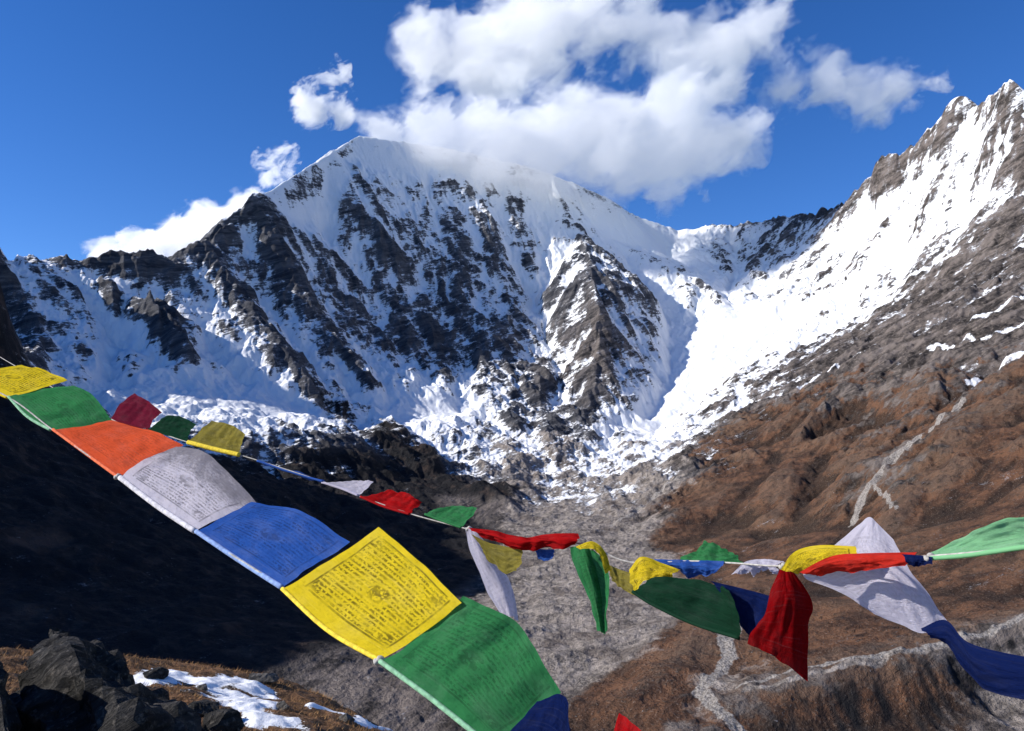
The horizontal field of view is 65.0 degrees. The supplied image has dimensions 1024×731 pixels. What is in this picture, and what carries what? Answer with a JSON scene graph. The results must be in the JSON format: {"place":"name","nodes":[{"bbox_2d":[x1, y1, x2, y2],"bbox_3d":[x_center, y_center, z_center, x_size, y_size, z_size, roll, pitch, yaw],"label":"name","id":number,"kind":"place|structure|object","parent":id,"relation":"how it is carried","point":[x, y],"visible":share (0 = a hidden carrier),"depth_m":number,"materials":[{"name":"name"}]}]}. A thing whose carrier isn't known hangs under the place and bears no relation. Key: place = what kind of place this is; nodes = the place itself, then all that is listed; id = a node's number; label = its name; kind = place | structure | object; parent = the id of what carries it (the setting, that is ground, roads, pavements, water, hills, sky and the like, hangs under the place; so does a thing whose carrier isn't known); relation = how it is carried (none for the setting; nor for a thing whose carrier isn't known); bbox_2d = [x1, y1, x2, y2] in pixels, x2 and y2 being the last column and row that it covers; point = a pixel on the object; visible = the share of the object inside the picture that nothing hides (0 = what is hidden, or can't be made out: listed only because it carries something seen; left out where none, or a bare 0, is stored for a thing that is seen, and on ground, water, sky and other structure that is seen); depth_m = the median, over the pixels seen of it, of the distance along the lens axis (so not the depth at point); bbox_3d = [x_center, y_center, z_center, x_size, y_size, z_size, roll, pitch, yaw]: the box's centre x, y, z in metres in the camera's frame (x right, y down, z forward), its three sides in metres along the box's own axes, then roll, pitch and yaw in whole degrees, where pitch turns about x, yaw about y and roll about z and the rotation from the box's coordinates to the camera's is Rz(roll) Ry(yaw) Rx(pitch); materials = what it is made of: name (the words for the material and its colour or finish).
{"place":"outdoors","nodes":[
{"label":"outdoors","id":0,"kind":"place"},
{"bbox_2d":[0,645,392,730],"bbox_3d":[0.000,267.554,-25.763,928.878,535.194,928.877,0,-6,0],"label":"ridge ground","id":1,"kind":"structure","parent":0,"point":[253,703],"depth_m":8.93,"materials":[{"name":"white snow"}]},
{"bbox_2d":[0,661,21,730],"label":"boulder","id":2,"kind":"object","parent":1,"relation":"on","point":[10,720],"visible":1,"depth_m":4.34,"materials":[{"name":"grey stone"}]},
{"bbox_2d":[9,626,205,730],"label":"boulder","id":3,"kind":"object","parent":1,"relation":"on","point":[67,681],"visible":1,"depth_m":4.71,"materials":[{"name":"grey stone"}]},
{"bbox_2d":[142,667,168,678],"bbox_3d":[-4.018,3.480,9.059,0.274,0.164,0.204,4,-7,-35],"label":"stone","id":4,"kind":"object","parent":1,"relation":"on","point":[159,673],"visible":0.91,"depth_m":9.00,"materials":[{"name":"grey stone"}]},
{"bbox_2d":[0,392,385,665],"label":"cord","id":5,"kind":"object","parent":1,"relation":"attached to","point":[376,660],"visible":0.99,"depth_m":3.09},
{"bbox_2d":[0,365,66,398],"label":"prayer flag","id":6,"kind":"object","parent":5,"relation":"hanging from","point":[18,379],"visible":1,"depth_m":3.79,"materials":[{"name":"yellow fabric"}]},
{"bbox_2d":[7,386,110,430],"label":"prayer flag","id":7,"kind":"object","parent":5,"relation":"hanging from","point":[63,407],"visible":0.98,"depth_m":3.55,"materials":[{"name":"green fabric"}]},
{"bbox_2d":[52,420,182,475],"bbox_3d":[-1.631,0.336,3.271,0.813,0.232,0.142,-4,-7,36],"label":"prayer flag","id":8,"kind":"object","parent":5,"relation":"hanging from","point":[113,447],"visible":0.95,"depth_m":3.25,"materials":[{"name":"orange fabric"}]},
{"bbox_2d":[118,447,254,533],"bbox_3d":[-1.190,0.440,2.892,0.730,0.294,0.126,-4,-7,36],"label":"prayer flag","id":9,"kind":"object","parent":5,"relation":"hanging from","point":[191,490],"visible":1,"depth_m":2.88,"materials":[{"name":"white fabric"}]},
{"bbox_2d":[194,502,349,588],"bbox_3d":[-0.774,0.563,2.550,0.673,0.235,0.141,-5,-7,40],"label":"prayer flag","id":10,"kind":"object","parent":5,"relation":"hanging from","point":[278,547],"visible":1,"depth_m":2.53,"materials":[{"name":"blue fabric"}]},
{"bbox_2d":[280,527,460,658],"bbox_3d":[-0.387,0.612,2.196,0.663,0.313,0.168,-5,-8,44],"label":"prayer flag","id":11,"kind":"object","parent":5,"relation":"hanging from","point":[376,592],"visible":1,"depth_m":2.17,"materials":[{"name":"yellow fabric"}]},
{"bbox_2d":[378,596,560,730],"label":"prayer flag","id":12,"kind":"object","parent":5,"relation":"hanging from","point":[467,664],"visible":0.99,"depth_m":1.90,"materials":[{"name":"green fabric"}]},
{"bbox_2d":[511,694,570,730],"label":"prayer flag","id":13,"kind":"object","parent":5,"relation":"hanging from","point":[550,713],"visible":1,"depth_m":1.75,"materials":[{"name":"blue fabric"}]},
{"bbox_2d":[614,713,640,730],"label":"prayer flag","id":14,"kind":"object","parent":5,"relation":"hanging from","point":[623,723],"visible":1,"depth_m":1.66,"materials":[{"name":"red fabric"}]},
{"bbox_2d":[197,684,207,690],"bbox_3d":[-3.444,3.589,8.953,0.111,0.078,0.099,-2,-6,23],"label":"stone","id":15,"kind":"object","parent":1,"relation":"on","point":[202,687],"visible":0.88,"depth_m":8.92,"materials":[{"name":"grey stone"}]},
{"bbox_2d":[187,699,218,717],"bbox_3d":[-2.854,3.179,7.427,0.291,0.172,0.280,-4,-7,33],"label":"stone","id":16,"kind":"object","parent":1,"relation":"on","point":[203,707],"visible":0.47,"depth_m":7.39,"materials":[{"name":"grey stone"}]},
{"bbox_2d":[202,708,244,730],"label":"stone","id":17,"kind":"object","parent":1,"relation":"on","point":[225,719],"visible":0.98,"depth_m":6.47,"materials":[{"name":"grey stone"}]},
{"bbox_2d":[248,673,278,684],"bbox_3d":[-3.172,3.981,10.187,0.426,0.166,0.286,2,-6,-19],"label":"stone","id":18,"kind":"object","parent":1,"relation":"on","point":[262,678],"visible":0.69,"depth_m":10.13,"materials":[{"name":"grey stone"}]},
{"bbox_2d":[276,700,289,710],"bbox_3d":[-2.401,3.560,8.375,0.159,0.130,0.166,3,-6,-31],"label":"stone","id":19,"kind":"object","parent":1,"relation":"on","point":[281,705],"visible":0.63,"depth_m":8.34,"materials":[{"name":"grey stone"}]},
{"bbox_2d":[339,713,354,722],"bbox_3d":[-1.784,3.766,8.584,0.171,0.097,0.155,-4,-7,39],"label":"stone","id":20,"kind":"object","parent":1,"relation":"on","point":[347,718],"visible":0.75,"depth_m":8.54,"materials":[{"name":"grey stone"}]},
{"bbox_2d":[0,283,523,671],"bbox_3d":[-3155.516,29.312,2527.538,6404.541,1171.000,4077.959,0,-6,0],"label":"hillside","id":21,"kind":"structure","parent":0,"point":[91,550],"depth_m":1726.51,"materials":[{"name":"black stone"}]},
{"bbox_2d":[0,136,839,505],"bbox_3d":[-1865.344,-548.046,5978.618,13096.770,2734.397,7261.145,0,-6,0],"label":"snow mountain","id":22,"kind":"structure","parent":0,"point":[526,330],"depth_m":4793.82,"materials":[{"name":"white snow"}]},
{"bbox_2d":[0,357,983,569],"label":"cord","id":23,"kind":"object","parent":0,"point":[926,558],"visible":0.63,"depth_m":3.02,"materials":[{"name":"fabric"}]},
{"bbox_2d":[111,393,161,428],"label":"prayer flag","id":24,"kind":"object","parent":23,"relation":"hanging from","point":[134,410],"visible":0.93,"depth_m":5.31,"materials":[{"name":"red fabric"}]},
{"bbox_2d":[148,415,196,440],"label":"prayer flag","id":25,"kind":"object","parent":23,"relation":"hanging from","point":[178,427],"visible":0.98,"depth_m":5.04,"materials":[{"name":"green fabric"}]},
{"bbox_2d":[186,421,244,456],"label":"prayer flag","id":26,"kind":"object","parent":23,"relation":"hanging from","point":[222,437],"visible":1,"depth_m":4.81,"materials":[{"name":"yellow fabric"}]},
{"bbox_2d":[257,460,325,482],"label":"prayer flag","id":27,"kind":"object","parent":23,"relation":"hanging from","point":[302,476],"visible":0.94,"depth_m":4.56,"materials":[{"name":"blue fabric"}]},
{"bbox_2d":[321,480,372,495],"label":"prayer flag","id":28,"kind":"object","parent":23,"relation":"hanging from","point":[355,487],"visible":1,"depth_m":4.40,"materials":[{"name":"white fabric"}]},
{"bbox_2d":[360,490,421,514],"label":"prayer flag","id":29,"kind":"object","parent":23,"relation":"hanging from","point":[405,503],"visible":1,"depth_m":4.24,"materials":[{"name":"red fabric"}]},
{"bbox_2d":[424,506,476,528],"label":"prayer flag","id":30,"kind":"object","parent":23,"relation":"hanging from","point":[457,516],"visible":1,"depth_m":4.06,"materials":[{"name":"green fabric"}]},
{"bbox_2d":[465,529,517,620],"bbox_3d":[-0.103,1.006,3.867,0.263,0.437,0.067,-1,-6,13],"label":"prayer flag","id":31,"kind":"object","parent":23,"relation":"hanging from","point":[497,584],"visible":0.91,"depth_m":3.85,"materials":[{"name":"white fabric"}]},
{"bbox_2d":[472,535,522,573],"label":"prayer flag","id":32,"kind":"object","parent":23,"relation":"hanging from","point":[505,560],"visible":1,"depth_m":3.76,"materials":[{"name":"yellow fabric"}]},
{"bbox_2d":[469,528,579,550],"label":"prayer flag","id":33,"kind":"object","parent":23,"relation":"hanging from","point":[562,541],"visible":1,"depth_m":3.54,"materials":[{"name":"red fabric"}]},
{"bbox_2d":[536,549,553,560],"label":"prayer flag","id":34,"kind":"object","parent":23,"relation":"hanging from","point":[545,554],"visible":0.94,"depth_m":3.55,"materials":[{"name":"blue fabric"}]},
{"bbox_2d":[570,546,608,633],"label":"prayer flag","id":35,"kind":"object","parent":23,"relation":"hanging from","point":[592,575],"visible":0.99,"depth_m":3.29,"materials":[{"name":"green fabric"}]},
{"bbox_2d":[576,541,610,573],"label":"prayer flag","id":36,"kind":"object","parent":23,"relation":"hanging from","point":[596,547],"visible":1,"depth_m":3.24,"materials":[{"name":"yellow fabric"}]},
{"bbox_2d":[609,565,633,594],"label":"prayer flag","id":37,"kind":"object","parent":23,"relation":"hanging from","point":[621,578],"visible":0.91,"depth_m":3.20,"materials":[{"name":"yellow fabric"}]},
{"bbox_2d":[629,557,678,590],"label":"prayer flag","id":38,"kind":"object","parent":23,"relation":"hanging from","point":[641,569],"visible":0.98,"depth_m":3.08,"materials":[{"name":"yellow fabric"}]},
{"bbox_2d":[631,577,740,639],"bbox_3d":[0.634,0.864,2.911,0.439,0.178,0.064,-5,-7,41],"label":"prayer flag","id":39,"kind":"object","parent":23,"relation":"hanging from","point":[703,605],"visible":1,"depth_m":2.89,"materials":[{"name":"green fabric"}]},
{"bbox_2d":[654,559,723,578],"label":"prayer flag","id":40,"kind":"object","parent":23,"relation":"hanging from","point":[688,569],"visible":0.94,"depth_m":3.01,"materials":[{"name":"blue fabric"}]},
{"bbox_2d":[680,540,742,562],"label":"prayer flag","id":41,"kind":"object","parent":23,"relation":"hanging from","point":[706,550],"visible":0.94,"depth_m":3.16,"materials":[{"name":"green fabric"}]},
{"bbox_2d":[711,581,768,634],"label":"prayer flag","id":42,"kind":"object","parent":23,"relation":"hanging from","point":[751,606],"visible":0.55,"depth_m":2.78,"materials":[{"name":"blue fabric"}]},
{"bbox_2d":[731,559,783,576],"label":"prayer flag","id":43,"kind":"object","parent":23,"relation":"hanging from","point":[746,569],"visible":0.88,"depth_m":2.84,"materials":[{"name":"white fabric"}]},
{"bbox_2d":[747,570,812,680],"bbox_3d":[0.877,0.840,2.625,0.216,0.362,0.062,-1,-6,9],"label":"prayer flag","id":44,"kind":"object","parent":23,"relation":"hanging from","point":[779,632],"visible":0.96,"depth_m":2.61,"materials":[{"name":"red fabric"}]},
{"bbox_2d":[781,545,856,573],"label":"prayer flag","id":45,"kind":"object","parent":23,"relation":"hanging from","point":[798,561],"visible":0.75,"depth_m":2.52,"materials":[{"name":"yellow fabric"}]},
{"bbox_2d":[800,552,916,575],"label":"prayer flag","id":46,"kind":"object","parent":23,"relation":"hanging from","point":[853,563],"visible":0.99,"depth_m":2.36,"materials":[{"name":"red fabric"}]},
{"bbox_2d":[803,517,945,632],"bbox_3d":[1.130,0.642,2.509,0.406,0.324,0.125,-5,-8,45],"label":"prayer flag","id":47,"kind":"object","parent":23,"relation":"hanging from","point":[899,595],"visible":0.71,"depth_m":2.46,"materials":[{"name":"white fabric"}]},
{"bbox_2d":[902,554,932,566],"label":"prayer flag","id":48,"kind":"object","parent":23,"relation":"hanging from","point":[915,560],"visible":1,"depth_m":2.20,"materials":[{"name":"blue fabric"}]},
{"bbox_2d":[921,620,1023,699],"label":"prayer flag","id":49,"kind":"object","parent":23,"relation":"hanging from","point":[999,673],"visible":1,"depth_m":2.13,"materials":[{"name":"blue fabric"}]},
{"bbox_2d":[929,517,1023,559],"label":"prayer flag","id":50,"kind":"object","parent":23,"relation":"hanging from","point":[1005,535],"visible":0.99,"depth_m":2.04,"materials":[{"name":"green fabric"}]},
{"bbox_2d":[0,0,1023,260],"label":"sky","id":51,"kind":"structure","parent":0,"point":[129,126],"materials":[{"name":"blue"}]},
{"bbox_2d":[250,491,1023,730],"bbox_3d":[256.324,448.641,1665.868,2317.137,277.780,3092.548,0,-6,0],"label":"valley","id":52,"kind":"structure","parent":0,"point":[641,665],"depth_m":1210.86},
{"bbox_2d":[595,79,1023,600],"bbox_3d":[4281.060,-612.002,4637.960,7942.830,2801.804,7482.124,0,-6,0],"label":"rocky mountain","id":53,"kind":"structure","parent":0,"point":[875,371],"depth_m":3542.59,"materials":[{"name":"brown stone"}]}
]}

